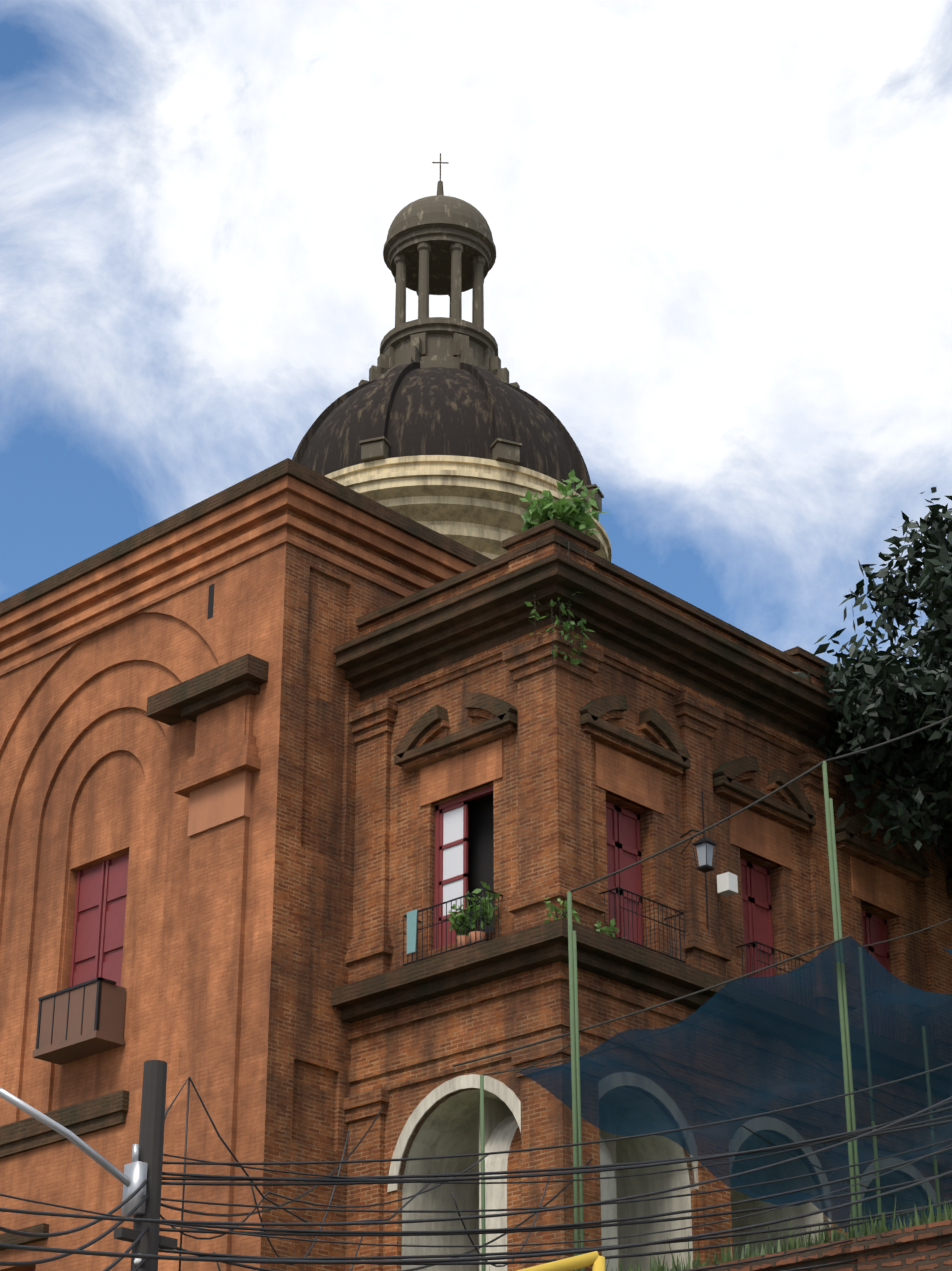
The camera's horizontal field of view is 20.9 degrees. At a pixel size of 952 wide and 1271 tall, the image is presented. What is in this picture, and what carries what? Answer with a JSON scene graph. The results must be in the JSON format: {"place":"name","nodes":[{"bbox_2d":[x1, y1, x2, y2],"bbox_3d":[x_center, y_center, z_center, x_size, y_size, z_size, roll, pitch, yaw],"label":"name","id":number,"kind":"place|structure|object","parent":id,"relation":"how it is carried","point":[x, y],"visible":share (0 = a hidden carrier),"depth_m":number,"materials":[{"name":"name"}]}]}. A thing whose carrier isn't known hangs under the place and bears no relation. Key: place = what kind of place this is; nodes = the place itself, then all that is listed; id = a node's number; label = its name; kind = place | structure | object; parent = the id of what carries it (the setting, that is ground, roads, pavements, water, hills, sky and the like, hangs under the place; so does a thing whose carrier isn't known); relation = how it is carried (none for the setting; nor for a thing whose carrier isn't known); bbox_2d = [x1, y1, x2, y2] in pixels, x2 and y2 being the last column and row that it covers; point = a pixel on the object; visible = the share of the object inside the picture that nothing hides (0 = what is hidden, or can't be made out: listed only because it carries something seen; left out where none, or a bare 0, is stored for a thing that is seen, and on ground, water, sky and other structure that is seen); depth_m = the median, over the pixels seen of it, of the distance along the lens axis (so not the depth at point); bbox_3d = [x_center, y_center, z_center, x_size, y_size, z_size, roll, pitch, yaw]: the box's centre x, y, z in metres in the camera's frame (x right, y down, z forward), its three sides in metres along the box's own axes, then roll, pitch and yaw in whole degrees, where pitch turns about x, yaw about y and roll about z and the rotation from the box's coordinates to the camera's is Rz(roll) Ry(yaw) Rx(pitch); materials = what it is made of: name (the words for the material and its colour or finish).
{"place":"outdoors","nodes":[
{"label":"outdoors","id":0,"kind":"place"},
{"bbox_2d":[0,0,951,681],"label":"sky","id":1,"kind":"structure","parent":0,"point":[721,230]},
{"bbox_2d":[260,509,951,1270],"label":"church brick walls","id":2,"kind":"structure","parent":0,"point":[354,875],"depth_m":44.44,"materials":[{"name":"brown brick"}]},
{"bbox_2d":[387,1074,830,1270],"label":"church arcade interior","id":3,"kind":"object","parent":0,"point":[450,1126],"visible":0.19,"depth_m":42.83,"materials":[{"name":"beige paint"}]},
{"bbox_2d":[480,761,940,1270],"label":"net poles","id":4,"kind":"object","parent":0,"point":[575,1057],"visible":0.62,"depth_m":37.01,"materials":[{"name":"green metal"}]},
{"bbox_2d":[453,715,951,1195],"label":"net ropes","id":5,"kind":"object","parent":4,"relation":"attached to","point":[695,835],"visible":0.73,"depth_m":38.05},
{"bbox_2d":[516,936,951,1232],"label":"shade net","id":6,"kind":"object","parent":5,"relation":"attached to","point":[744,1047],"visible":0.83,"depth_m":38.70,"materials":[{"name":"blue fabric"}]},
{"label":"terrace","id":7,"kind":"structure","parent":0,"visible":0},
{"bbox_2d":[0,475,908,1270],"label":"plaster wall","id":8,"kind":"structure","parent":7,"relation":"on","point":[98,765],"depth_m":47.24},
{"bbox_2d":[32,981,125,1064],"bbox_3d":[-7.155,6.991,46.629,1.800,1.070,0.650,-22,-34,38],"label":"balcony box","id":9,"kind":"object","parent":8,"relation":"attached to","point":[75,1045],"depth_m":46.31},
{"bbox_2d":[187,770,251,836],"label":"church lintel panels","id":10,"kind":"object","parent":8,"relation":"attached to","point":[220,802],"visible":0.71,"depth_m":45.66,"materials":[{"name":"orange paint"}]},
{"bbox_2d":[207,583,493,932],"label":"dark church openings","id":11,"kind":"object","parent":8,"relation":"in","point":[481,839],"visible":0.15,"depth_m":44.60,"materials":[{"name":"black"}]},
{"bbox_2d":[407,909,417,953],"bbox_3d":[-1.085,5.005,43.607,0.240,0.750,0.030,-22,-34,38],"label":"panel","id":12,"kind":"object","parent":8,"relation":"attached to","point":[411,929],"visible":1,"depth_m":43.60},
{"bbox_2d":[36,887,807,1048],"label":"balcony railings","id":13,"kind":"object","parent":8,"relation":"attached to","point":[98,980],"visible":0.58,"depth_m":43.39,"materials":[{"name":"black metal"}]},
{"bbox_2d":[22,785,890,1270],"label":"window shutters","id":14,"kind":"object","parent":8,"relation":"in","point":[98,921],"depth_m":46.73,"materials":[{"name":"red wood"}]},
{"bbox_2d":[443,806,462,915],"bbox_3d":[-0.381,3.877,44.374,0.540,1.950,0.010,-22,-34,38],"label":"church window glass","id":15,"kind":"object","parent":14,"relation":"in","point":[452,832],"visible":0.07,"depth_m":44.41,"materials":[{"name":"white glass"}]},
{"bbox_2d":[325,455,611,561],"bbox_3d":[-0.948,1.233,61.993,8.560,8.150,8.560,-22,-34,38],"label":"dome drum","id":16,"kind":"object","parent":8,"relation":"on","point":[468,502],"visible":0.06,"depth_m":60.03,"materials":[{"name":"beige stone"}]},
{"bbox_2d":[292,362,591,494],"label":"dome","id":17,"kind":"structure","parent":16,"relation":"on","point":[415,409],"depth_m":61.63,"materials":[{"name":"black metal"}]},
{"bbox_2d":[358,153,519,387],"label":"dome lantern","id":18,"kind":"object","parent":17,"relation":"on","point":[439,243],"visible":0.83,"depth_m":66.18,"materials":[{"name":"grey stone"}]},
{"bbox_2d":[359,436,603,512],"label":"dome rib pedestals","id":19,"kind":"object","parent":16,"relation":"on","point":[503,450],"visible":0.33,"depth_m":60.45,"materials":[{"name":"grey stone"}]},
{"bbox_2d":[456,931,484,948],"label":"flower pots","id":20,"kind":"object","parent":8,"relation":"on","point":[472,933],"visible":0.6,"depth_m":42.68,"materials":[{"name":"brown ceramic"}]},
{"bbox_2d":[0,458,951,1250],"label":"church cornices","id":21,"kind":"object","parent":8,"relation":"attached to","point":[638,628],"visible":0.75,"depth_m":45.73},
{"bbox_2d":[448,469,626,939],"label":"plants","id":22,"kind":"object","parent":8,"relation":"on","point":[567,511],"depth_m":44.85,"materials":[{"name":"green plant"}]},
{"bbox_2d":[680,829,716,872],"bbox_3d":[3.808,3.706,44.599,0.687,0.816,0.320,-22,-34,38],"label":"wall lantern","id":23,"kind":"object","parent":8,"relation":"attached to","point":[705,868],"visible":0.79,"depth_m":44.41,"materials":[{"name":"black metal"}]},
{"bbox_2d":[696,842,712,865],"bbox_3d":[3.942,3.797,44.415,0.212,0.390,0.212,-22,-34,38],"label":"lantern glass","id":24,"kind":"object","parent":23,"relation":"in","point":[701,851],"visible":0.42,"depth_m":44.37,"materials":[{"name":"white glass"}]},
{"bbox_2d":[702,791,719,934],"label":"wall conduits","id":25,"kind":"object","parent":8,"relation":"attached to","point":[706,874],"depth_m":45.05,"materials":[{"name":"black metal"}]},
{"bbox_2d":[717,872,737,896],"bbox_3d":[4.363,4.375,45.258,0.370,0.330,0.250,-22,-34,38],"label":"electrical box","id":26,"kind":"object","parent":8,"relation":"attached to","point":[727,883],"visible":0.89,"depth_m":45.14,"materials":[{"name":"white"}]},
{"label":"ground","id":27,"kind":"structure","parent":0,"visible":0},
{"bbox_2d":[114,1060,177,1270],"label":"utility pole","id":28,"kind":"object","parent":27,"relation":"on","point":[152,1241],"visible":0.93,"depth_m":21.55,"materials":[{"name":"grey wood"}]},
{"bbox_2d":[0,1088,147,1216],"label":"street light arm","id":29,"kind":"object","parent":28,"relation":"attached to","point":[132,1178],"visible":0.88,"depth_m":21.32},
{"bbox_2d":[134,1258,141,1264],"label":"pole insulators","id":30,"kind":"object","parent":28,"relation":"attached to","point":[137,1261],"visible":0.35,"depth_m":21.08,"materials":[{"name":"white ceramic"}]},
{"bbox_2d":[0,1063,951,1270],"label":"overhead cables","id":31,"kind":"object","parent":28,"relation":"attached to","point":[450,1259],"visible":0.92,"depth_m":23.36,"materials":[{"name":"black plastic"}]},
{"bbox_2d":[683,1219,951,1270],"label":"terrace retaining wall","id":32,"kind":"structure","parent":27,"relation":"on","point":[926,1247],"depth_m":26.51,"materials":[{"name":"brick"}]},
{"bbox_2d":[489,1184,951,1270],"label":"grass","id":33,"kind":"structure","parent":32,"relation":"on","point":[791,1245],"depth_m":27.34,"materials":[{"name":"green plant"}]},
{"bbox_2d":[793,487,951,866],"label":"tree","id":34,"kind":"object","parent":27,"relation":"on","point":[906,694],"depth_m":47.98,"materials":[{"name":"green plant"}]},
{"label":"stair block","id":35,"kind":"object","parent":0,"visible":0},
{"bbox_2d":[517,1251,604,1270],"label":"yellow handrail","id":36,"kind":"object","parent":35,"relation":"on","point":[595,1260],"visible":1,"depth_m":17.59,"materials":[{"name":"metal"}]}
]}

